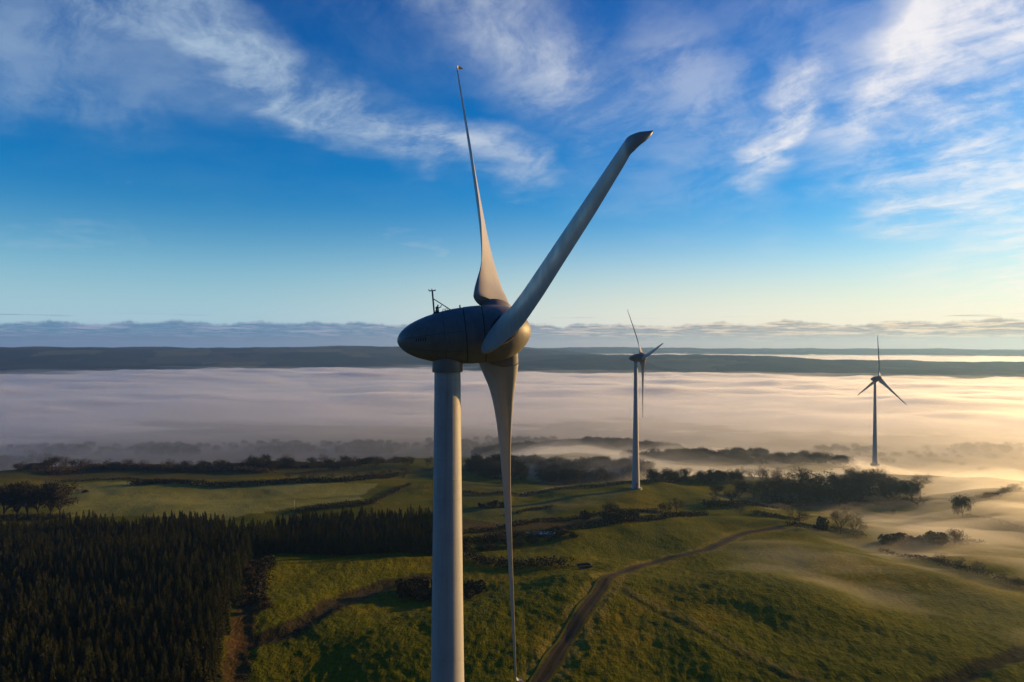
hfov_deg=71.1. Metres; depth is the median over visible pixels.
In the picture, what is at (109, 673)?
conifer tree
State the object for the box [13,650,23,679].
conifer tree
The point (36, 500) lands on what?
tall tree
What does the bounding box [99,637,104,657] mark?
conifer tree
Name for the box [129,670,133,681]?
conifer tree
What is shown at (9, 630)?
conifer tree
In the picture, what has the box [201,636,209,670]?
conifer tree
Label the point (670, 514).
hedge
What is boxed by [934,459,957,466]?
broad tree
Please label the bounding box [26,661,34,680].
conifer tree
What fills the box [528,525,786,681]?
track
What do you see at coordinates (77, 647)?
conifer tree
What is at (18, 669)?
conifer tree
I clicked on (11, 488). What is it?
tall tree
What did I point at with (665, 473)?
broad tree
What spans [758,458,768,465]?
broad tree
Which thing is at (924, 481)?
broad tree
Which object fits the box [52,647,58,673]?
conifer tree
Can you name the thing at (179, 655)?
conifer tree
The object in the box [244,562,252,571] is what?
bush
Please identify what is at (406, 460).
broad tree
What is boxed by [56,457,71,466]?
bare tree
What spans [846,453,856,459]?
broad tree
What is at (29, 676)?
conifer tree
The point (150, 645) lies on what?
conifer tree
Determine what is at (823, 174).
sky
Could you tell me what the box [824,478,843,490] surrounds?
broad tree
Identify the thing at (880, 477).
bare tree
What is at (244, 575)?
bush
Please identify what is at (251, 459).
broad tree
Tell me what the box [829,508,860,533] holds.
bare tree
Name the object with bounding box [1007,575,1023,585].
broad tree
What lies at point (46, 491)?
tall tree
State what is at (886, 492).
bare tree
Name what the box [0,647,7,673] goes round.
conifer tree
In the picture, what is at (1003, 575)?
bare tree
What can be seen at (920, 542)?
bush
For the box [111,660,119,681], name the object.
conifer tree
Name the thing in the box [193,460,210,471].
broad tree
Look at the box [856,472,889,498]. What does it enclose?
broad tree
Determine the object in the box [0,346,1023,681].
ground
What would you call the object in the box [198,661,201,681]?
conifer tree
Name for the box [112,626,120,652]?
conifer tree
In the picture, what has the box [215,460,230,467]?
broad tree
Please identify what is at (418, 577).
bush
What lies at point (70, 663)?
conifer tree
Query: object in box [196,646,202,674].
conifer tree
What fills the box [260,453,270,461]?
broad tree
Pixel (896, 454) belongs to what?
broad tree
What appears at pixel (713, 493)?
bare tree
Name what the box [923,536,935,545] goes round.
bush
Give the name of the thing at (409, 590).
bush
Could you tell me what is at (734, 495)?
broad tree
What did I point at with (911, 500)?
bare tree
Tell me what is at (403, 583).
bush
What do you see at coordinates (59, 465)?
bare tree
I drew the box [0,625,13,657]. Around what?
conifer tree
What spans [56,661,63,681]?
conifer tree
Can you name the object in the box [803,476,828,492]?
broad tree
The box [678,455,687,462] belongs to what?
broad tree
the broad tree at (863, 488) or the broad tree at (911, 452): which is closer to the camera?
the broad tree at (863, 488)
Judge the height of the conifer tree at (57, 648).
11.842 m
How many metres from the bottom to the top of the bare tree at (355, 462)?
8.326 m
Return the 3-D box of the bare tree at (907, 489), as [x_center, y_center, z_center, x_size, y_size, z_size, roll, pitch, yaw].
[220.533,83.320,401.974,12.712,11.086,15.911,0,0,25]
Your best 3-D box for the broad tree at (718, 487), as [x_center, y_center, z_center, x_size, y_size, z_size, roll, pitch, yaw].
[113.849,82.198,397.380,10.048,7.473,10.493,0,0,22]
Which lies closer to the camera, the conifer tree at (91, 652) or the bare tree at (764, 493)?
the conifer tree at (91, 652)
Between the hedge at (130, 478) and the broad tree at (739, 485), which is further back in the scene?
the hedge at (130, 478)
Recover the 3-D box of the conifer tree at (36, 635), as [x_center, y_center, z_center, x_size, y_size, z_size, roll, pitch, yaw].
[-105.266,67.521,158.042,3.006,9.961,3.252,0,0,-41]
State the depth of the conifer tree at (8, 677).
137.74 m
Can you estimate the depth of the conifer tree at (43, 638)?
146.85 m
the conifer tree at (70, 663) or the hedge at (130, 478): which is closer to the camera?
the conifer tree at (70, 663)
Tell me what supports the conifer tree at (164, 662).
on the ground
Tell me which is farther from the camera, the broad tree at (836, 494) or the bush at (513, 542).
the broad tree at (836, 494)
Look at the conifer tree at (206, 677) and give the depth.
137.71 m
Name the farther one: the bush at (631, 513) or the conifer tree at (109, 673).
the bush at (631, 513)
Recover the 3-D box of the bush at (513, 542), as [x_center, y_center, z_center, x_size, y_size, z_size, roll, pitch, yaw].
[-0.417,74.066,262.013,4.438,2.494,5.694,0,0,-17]
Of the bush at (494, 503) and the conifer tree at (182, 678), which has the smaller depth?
the conifer tree at (182, 678)
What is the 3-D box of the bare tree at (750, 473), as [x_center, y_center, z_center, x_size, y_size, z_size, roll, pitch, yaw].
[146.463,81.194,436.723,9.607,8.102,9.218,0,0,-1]
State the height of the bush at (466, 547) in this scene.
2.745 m
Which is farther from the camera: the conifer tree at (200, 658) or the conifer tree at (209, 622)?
the conifer tree at (209, 622)
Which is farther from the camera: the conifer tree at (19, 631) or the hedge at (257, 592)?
the hedge at (257, 592)
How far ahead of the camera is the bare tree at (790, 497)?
389.02 m
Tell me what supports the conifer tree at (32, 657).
on the ground
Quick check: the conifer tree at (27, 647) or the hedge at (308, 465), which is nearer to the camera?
the conifer tree at (27, 647)
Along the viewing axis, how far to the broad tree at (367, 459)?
542.58 m
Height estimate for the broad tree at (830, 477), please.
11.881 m
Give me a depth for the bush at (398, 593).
200.77 m
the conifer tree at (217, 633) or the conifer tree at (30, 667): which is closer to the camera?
the conifer tree at (30, 667)
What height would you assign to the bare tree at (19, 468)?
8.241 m
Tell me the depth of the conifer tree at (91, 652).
146.07 m
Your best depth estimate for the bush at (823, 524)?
296.32 m
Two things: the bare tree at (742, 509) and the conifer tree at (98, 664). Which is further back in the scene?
the bare tree at (742, 509)
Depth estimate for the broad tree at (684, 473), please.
424.30 m
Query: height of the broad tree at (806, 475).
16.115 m
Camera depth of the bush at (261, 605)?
187.83 m
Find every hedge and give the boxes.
[0,462,275,475]
[0,512,68,519]
[10,455,111,464]
[61,477,169,482]
[126,471,399,486]
[211,456,405,470]
[238,555,281,605]
[294,498,379,512]
[368,482,410,503]
[462,480,631,495]
[462,507,666,533]
[462,510,709,544]
[462,549,575,568]
[516,504,555,513]
[640,475,704,483]
[698,498,925,508]
[750,509,800,521]
[752,460,800,464]
[785,521,870,536]
[876,547,1023,588]
[892,537,985,545]
[964,513,1023,530]
[966,481,1023,502]
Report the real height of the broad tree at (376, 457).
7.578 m
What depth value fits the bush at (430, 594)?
198.71 m
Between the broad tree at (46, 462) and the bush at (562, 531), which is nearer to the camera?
the bush at (562, 531)
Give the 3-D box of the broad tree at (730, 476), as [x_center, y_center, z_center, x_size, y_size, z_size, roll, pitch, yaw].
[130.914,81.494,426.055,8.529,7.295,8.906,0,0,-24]
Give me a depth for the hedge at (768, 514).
320.55 m
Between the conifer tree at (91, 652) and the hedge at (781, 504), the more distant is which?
the hedge at (781, 504)
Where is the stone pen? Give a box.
[577,562,592,568]
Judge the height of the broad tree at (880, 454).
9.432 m
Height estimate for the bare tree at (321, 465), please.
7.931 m
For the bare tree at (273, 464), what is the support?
on the ground
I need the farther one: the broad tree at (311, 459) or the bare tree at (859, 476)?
the broad tree at (311, 459)
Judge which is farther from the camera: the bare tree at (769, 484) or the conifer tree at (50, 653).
the bare tree at (769, 484)
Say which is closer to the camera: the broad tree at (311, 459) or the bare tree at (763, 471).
the bare tree at (763, 471)
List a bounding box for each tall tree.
[0,480,36,514]
[0,482,17,516]
[14,483,40,517]
[19,480,58,515]
[34,480,69,513]
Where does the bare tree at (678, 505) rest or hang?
on the ground
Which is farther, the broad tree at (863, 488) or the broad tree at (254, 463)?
the broad tree at (254, 463)
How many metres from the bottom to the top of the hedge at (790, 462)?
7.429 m
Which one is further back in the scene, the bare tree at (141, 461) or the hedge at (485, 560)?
the bare tree at (141, 461)
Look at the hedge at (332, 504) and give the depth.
353.70 m
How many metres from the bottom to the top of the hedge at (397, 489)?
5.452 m
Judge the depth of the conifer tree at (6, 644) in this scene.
152.14 m
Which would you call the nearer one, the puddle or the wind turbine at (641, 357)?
the puddle
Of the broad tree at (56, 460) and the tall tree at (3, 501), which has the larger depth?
the broad tree at (56, 460)
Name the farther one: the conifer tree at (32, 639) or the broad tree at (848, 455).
the broad tree at (848, 455)
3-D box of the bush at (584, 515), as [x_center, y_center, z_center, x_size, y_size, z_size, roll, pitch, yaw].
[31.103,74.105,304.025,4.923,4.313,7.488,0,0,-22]
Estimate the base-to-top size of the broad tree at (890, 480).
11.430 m
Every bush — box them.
[242,572,250,579]
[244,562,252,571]
[258,599,273,608]
[261,595,269,600]
[395,578,412,588]
[395,587,405,597]
[399,585,416,596]
[407,576,421,582]
[408,579,420,587]
[415,576,430,583]
[416,579,429,590]
[427,589,431,599]
[462,543,471,550]
[463,582,473,589]
[463,589,475,598]
[472,579,485,587]
[472,580,485,593]
[485,500,498,506]
[485,543,498,549]
[497,534,506,541]
[504,540,516,547]
[516,540,524,545]
[527,531,538,537]
[552,533,561,539]
[555,527,569,534]
[569,531,578,536]
[580,510,591,519]
[603,509,615,521]
[614,511,628,521]
[628,510,638,519]
[812,524,820,530]
[816,516,829,530]
[877,533,897,545]
[892,533,906,545]
[897,532,908,539]
[908,535,923,542]
[914,538,924,545]
[922,532,935,537]
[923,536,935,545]
[926,530,947,539]
[928,533,948,545]
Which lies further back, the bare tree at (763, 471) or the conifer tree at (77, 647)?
the bare tree at (763, 471)
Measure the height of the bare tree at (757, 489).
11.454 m
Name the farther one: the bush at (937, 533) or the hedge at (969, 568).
the bush at (937, 533)
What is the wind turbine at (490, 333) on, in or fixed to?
on the ground
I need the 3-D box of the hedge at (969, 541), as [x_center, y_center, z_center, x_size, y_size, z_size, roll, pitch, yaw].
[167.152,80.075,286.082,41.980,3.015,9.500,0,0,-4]
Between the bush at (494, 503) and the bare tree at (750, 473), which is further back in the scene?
the bare tree at (750, 473)
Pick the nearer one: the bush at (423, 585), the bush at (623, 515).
the bush at (423, 585)
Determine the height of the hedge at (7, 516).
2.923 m
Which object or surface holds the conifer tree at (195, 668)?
on the ground
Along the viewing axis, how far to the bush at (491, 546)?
258.00 m
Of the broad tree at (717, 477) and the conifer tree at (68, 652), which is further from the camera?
the broad tree at (717, 477)
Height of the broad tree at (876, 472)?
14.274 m
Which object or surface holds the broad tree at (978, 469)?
on the ground
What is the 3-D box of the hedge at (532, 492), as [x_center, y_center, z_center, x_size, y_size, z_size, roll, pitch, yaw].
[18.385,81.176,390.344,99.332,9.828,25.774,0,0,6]
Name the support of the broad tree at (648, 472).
on the ground
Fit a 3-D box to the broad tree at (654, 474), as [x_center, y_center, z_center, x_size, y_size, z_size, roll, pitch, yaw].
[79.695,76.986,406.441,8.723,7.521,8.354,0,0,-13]
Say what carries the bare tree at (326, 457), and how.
on the ground
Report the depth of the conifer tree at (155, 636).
157.08 m
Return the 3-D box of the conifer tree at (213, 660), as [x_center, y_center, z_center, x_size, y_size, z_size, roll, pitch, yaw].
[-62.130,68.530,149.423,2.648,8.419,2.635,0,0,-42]
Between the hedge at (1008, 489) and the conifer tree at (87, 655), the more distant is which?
the hedge at (1008, 489)
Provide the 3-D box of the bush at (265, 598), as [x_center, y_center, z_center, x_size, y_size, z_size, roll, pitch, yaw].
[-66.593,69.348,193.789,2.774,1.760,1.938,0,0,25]
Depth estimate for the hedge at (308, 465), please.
531.56 m
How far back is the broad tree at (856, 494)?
387.49 m
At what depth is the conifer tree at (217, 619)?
163.45 m
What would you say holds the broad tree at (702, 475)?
on the ground
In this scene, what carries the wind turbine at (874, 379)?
on the ground
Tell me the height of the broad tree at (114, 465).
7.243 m
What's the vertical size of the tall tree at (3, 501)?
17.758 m
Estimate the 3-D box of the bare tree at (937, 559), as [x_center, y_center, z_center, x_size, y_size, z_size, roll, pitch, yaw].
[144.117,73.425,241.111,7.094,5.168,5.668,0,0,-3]
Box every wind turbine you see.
[397,66,652,681]
[627,310,662,489]
[858,335,906,466]
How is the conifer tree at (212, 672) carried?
on the ground
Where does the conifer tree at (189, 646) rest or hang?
on the ground
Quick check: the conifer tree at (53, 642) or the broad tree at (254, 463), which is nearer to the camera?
the conifer tree at (53, 642)
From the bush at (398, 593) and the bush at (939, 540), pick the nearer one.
the bush at (398, 593)
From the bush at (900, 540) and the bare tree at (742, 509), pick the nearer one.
the bush at (900, 540)
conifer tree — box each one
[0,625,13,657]
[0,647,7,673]
[0,667,7,681]
[1,636,12,659]
[6,672,12,681]
[7,625,11,641]
[10,628,16,654]
[11,621,18,644]
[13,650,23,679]
[13,659,22,681]
[16,621,21,646]
[18,633,27,674]
[23,622,29,648]
[25,636,29,666]
[26,642,36,680]
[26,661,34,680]
[26,669,31,681]
[29,630,37,651]
[30,626,39,646]
[36,640,47,679]
[37,633,49,671]
[45,613,51,635]
[47,639,53,662]
[49,666,56,681]
[50,617,57,647]
[51,633,54,651]
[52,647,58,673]
[53,641,60,662]
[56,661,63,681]
[62,665,65,680]
[65,646,75,676]
[67,627,72,645]
[67,650,74,680]
[71,647,76,674]
[75,638,80,667]
[83,648,92,672]
[85,619,95,640]
[85,640,96,670]
[89,666,96,681]
[91,635,94,654]
[95,649,102,680]
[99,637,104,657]
[101,629,108,650]
[105,662,112,681]
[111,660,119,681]
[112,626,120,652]
[129,644,133,664]
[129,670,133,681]
[144,636,153,666]
[149,665,154,681]
[152,620,158,653]
[155,638,162,672]
[160,648,169,673]
[163,664,170,681]
[174,642,182,671]
[176,666,180,681]
[180,662,187,681]
[180,669,185,681]
[187,640,192,663]
[192,658,200,681]
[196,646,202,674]
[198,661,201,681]
[200,655,212,681]
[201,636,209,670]
[204,608,213,636]
[209,661,217,681]
[211,650,218,681]
[213,611,223,650]
[213,639,223,679]
[214,621,222,659]
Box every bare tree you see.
[13,461,27,470]
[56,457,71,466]
[57,459,68,467]
[79,458,92,467]
[121,459,135,465]
[138,459,150,467]
[254,458,265,466]
[269,460,282,469]
[306,470,320,478]
[314,461,324,468]
[318,454,328,461]
[350,458,361,468]
[665,498,686,511]
[709,489,718,496]
[733,501,746,512]
[746,484,762,498]
[747,468,760,478]
[749,482,773,499]
[755,465,765,476]
[755,473,779,493]
[760,470,787,494]
[762,488,778,501]
[767,477,810,501]
[769,480,790,496]
[786,503,811,520]
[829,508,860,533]
[839,466,867,482]
[845,469,874,483]
[846,516,867,535]
[862,466,891,489]
[869,480,899,500]
[894,480,918,496]
[895,491,930,506]
[933,553,950,565]
[951,557,964,568]
[971,561,987,574]
[997,573,1009,580]
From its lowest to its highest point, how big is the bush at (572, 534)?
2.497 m
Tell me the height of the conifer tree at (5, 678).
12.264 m
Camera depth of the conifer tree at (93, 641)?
158.60 m
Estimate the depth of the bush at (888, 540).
281.10 m
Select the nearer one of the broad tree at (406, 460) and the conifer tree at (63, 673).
the conifer tree at (63, 673)
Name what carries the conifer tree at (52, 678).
on the ground
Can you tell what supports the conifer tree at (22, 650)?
on the ground
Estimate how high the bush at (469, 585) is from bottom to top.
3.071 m
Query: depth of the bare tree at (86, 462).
516.42 m
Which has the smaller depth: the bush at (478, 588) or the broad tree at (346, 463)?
the bush at (478, 588)
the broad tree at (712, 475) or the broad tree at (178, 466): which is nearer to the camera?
the broad tree at (712, 475)
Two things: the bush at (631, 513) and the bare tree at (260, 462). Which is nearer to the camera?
the bush at (631, 513)
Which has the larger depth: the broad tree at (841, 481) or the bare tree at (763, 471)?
the bare tree at (763, 471)
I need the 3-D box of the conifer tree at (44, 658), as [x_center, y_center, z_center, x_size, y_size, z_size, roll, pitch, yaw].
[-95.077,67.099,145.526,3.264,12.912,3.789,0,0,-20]
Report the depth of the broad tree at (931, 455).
810.37 m
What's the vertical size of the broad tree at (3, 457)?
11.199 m
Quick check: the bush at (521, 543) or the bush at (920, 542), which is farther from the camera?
the bush at (920, 542)
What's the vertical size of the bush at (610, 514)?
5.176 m
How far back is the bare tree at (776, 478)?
397.37 m
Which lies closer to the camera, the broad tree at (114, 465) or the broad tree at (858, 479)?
the broad tree at (858, 479)
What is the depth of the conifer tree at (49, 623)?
163.14 m
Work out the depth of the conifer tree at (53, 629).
161.72 m
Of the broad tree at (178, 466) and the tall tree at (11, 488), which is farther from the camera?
the broad tree at (178, 466)
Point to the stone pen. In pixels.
(582, 565)
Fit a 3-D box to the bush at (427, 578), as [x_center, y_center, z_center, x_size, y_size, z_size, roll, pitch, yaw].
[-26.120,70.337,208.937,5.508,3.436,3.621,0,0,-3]
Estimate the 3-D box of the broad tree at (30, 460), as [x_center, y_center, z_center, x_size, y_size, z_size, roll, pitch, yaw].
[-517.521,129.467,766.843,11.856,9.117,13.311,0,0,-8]
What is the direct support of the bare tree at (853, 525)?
on the ground
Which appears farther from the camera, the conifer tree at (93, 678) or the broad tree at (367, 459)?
the broad tree at (367, 459)
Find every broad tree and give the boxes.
[0,454,11,461]
[25,458,33,462]
[35,456,48,462]
[39,481,88,513]
[41,459,54,466]
[42,456,62,466]
[68,458,82,465]
[108,460,120,469]
[171,462,183,470]
[179,459,194,466]
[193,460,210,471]
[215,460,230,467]
[241,456,260,464]
[251,460,261,466]
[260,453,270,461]
[277,457,292,466]
[286,458,297,467]
[305,456,318,461]
[323,458,335,465]
[326,460,344,470]
[339,455,349,460]
[343,461,352,467]
[364,456,373,463]
[373,455,384,464]
[400,456,414,464]
[643,468,657,478]
[646,471,659,481]
[659,469,672,482]
[662,467,671,478]
[667,470,682,482]
[676,467,692,480]
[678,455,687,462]
[695,470,709,482]
[701,470,718,483]
[709,482,726,494]
[712,471,721,481]
[723,489,739,499]
[725,473,737,482]
[732,480,752,495]
[734,471,744,481]
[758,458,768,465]
[779,477,816,500]
[780,458,790,463]
[784,465,818,489]
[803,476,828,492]
[814,469,840,484]
[823,483,852,506]
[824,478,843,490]
[831,476,850,486]
[839,485,868,504]
[844,479,874,498]
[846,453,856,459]
[848,475,876,487]
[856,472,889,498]
[863,467,892,483]
[878,451,885,457]
[879,456,896,464]
[881,475,899,483]
[881,483,900,498]
[891,452,903,458]
[892,481,915,496]
[903,478,923,495]
[907,450,919,455]
[908,475,933,485]
[926,453,937,457]
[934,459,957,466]
[945,528,971,544]
[976,466,990,472]
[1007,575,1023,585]
[1012,485,1021,490]
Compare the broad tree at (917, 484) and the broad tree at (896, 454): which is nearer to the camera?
the broad tree at (917, 484)
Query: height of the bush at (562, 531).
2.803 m
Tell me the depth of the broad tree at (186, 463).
522.19 m
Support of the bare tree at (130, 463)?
on the ground
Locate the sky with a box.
[0,0,1023,349]
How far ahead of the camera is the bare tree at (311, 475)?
439.47 m
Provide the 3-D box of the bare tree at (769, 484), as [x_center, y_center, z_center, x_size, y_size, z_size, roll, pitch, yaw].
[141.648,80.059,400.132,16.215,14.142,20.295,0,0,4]
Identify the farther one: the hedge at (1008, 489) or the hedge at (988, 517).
the hedge at (1008, 489)
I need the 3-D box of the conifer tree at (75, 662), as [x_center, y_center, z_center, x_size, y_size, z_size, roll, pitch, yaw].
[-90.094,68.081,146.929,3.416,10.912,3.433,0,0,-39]
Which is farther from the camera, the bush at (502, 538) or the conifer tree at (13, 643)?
the bush at (502, 538)
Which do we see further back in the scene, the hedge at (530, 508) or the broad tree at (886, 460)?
the broad tree at (886, 460)
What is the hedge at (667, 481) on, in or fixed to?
on the ground
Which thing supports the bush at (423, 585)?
on the ground
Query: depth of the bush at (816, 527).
294.70 m
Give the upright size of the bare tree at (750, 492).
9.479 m
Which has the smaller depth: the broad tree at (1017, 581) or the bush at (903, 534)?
the broad tree at (1017, 581)
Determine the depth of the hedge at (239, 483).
433.12 m
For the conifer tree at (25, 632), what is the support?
on the ground
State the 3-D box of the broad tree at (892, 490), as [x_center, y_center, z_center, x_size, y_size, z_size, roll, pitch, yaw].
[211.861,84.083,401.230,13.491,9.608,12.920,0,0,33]
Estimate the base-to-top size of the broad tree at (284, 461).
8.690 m
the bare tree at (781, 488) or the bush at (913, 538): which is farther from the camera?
the bare tree at (781, 488)
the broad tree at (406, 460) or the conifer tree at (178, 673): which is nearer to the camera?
the conifer tree at (178, 673)
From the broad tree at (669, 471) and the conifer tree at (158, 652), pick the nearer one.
the conifer tree at (158, 652)
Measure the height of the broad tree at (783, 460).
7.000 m
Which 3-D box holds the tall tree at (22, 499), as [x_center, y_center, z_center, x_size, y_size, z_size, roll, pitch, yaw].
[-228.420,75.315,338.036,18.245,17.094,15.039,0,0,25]
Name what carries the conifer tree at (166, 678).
on the ground
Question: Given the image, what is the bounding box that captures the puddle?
[525,531,554,534]
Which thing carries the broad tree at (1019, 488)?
on the ground
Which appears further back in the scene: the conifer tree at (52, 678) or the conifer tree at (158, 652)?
the conifer tree at (158, 652)
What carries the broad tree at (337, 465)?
on the ground
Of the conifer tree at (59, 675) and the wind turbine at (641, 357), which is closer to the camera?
the conifer tree at (59, 675)
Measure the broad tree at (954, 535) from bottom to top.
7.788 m
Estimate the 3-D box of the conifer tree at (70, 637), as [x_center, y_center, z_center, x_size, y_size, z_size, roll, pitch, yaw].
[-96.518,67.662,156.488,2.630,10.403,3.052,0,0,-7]
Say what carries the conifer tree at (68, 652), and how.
on the ground
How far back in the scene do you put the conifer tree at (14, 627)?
160.70 m
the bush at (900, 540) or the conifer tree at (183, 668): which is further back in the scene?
the bush at (900, 540)
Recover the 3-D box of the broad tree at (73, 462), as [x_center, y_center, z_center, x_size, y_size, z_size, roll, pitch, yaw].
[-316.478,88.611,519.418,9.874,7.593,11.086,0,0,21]
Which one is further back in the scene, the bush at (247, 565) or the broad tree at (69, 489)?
the broad tree at (69, 489)
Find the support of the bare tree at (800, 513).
on the ground
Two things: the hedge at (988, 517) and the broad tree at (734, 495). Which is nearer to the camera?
the hedge at (988, 517)
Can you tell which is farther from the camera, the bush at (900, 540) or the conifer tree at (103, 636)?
the bush at (900, 540)
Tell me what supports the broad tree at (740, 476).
on the ground
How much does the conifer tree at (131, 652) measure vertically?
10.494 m
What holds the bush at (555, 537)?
on the ground
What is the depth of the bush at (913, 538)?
283.56 m
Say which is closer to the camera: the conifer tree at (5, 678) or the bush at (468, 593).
the conifer tree at (5, 678)
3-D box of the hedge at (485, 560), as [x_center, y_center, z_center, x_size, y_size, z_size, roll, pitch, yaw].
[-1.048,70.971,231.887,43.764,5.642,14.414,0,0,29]
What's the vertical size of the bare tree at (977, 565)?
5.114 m
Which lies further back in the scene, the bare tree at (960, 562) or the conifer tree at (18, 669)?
the bare tree at (960, 562)
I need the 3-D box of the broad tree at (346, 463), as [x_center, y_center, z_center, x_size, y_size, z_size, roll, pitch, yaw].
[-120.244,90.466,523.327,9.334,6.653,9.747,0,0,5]
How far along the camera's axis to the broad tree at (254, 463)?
517.47 m
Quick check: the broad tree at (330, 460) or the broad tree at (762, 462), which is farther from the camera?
the broad tree at (762, 462)
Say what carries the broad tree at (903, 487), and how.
on the ground
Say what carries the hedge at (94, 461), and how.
on the ground
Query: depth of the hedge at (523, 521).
302.19 m
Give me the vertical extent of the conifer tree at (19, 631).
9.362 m
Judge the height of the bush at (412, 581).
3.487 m
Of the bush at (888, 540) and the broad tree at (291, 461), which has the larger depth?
the broad tree at (291, 461)
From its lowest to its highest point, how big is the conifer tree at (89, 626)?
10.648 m
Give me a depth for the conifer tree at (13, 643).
155.93 m
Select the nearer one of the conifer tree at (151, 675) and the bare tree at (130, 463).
the conifer tree at (151, 675)
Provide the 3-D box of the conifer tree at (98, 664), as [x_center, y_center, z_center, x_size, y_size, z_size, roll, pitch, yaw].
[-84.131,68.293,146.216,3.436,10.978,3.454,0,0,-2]
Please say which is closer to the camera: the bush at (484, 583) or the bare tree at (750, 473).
the bush at (484, 583)
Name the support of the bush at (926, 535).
on the ground
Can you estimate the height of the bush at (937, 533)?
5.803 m
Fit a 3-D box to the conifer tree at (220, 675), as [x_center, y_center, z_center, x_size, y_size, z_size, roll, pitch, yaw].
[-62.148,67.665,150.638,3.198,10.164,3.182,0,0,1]
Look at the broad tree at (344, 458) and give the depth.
549.29 m
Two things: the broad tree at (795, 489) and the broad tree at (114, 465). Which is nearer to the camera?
the broad tree at (795, 489)
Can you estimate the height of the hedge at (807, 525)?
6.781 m
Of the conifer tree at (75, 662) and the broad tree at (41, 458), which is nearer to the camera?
the conifer tree at (75, 662)
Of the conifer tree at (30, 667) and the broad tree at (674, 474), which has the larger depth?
the broad tree at (674, 474)
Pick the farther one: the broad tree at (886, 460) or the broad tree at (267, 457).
the broad tree at (886, 460)
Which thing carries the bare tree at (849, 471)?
on the ground

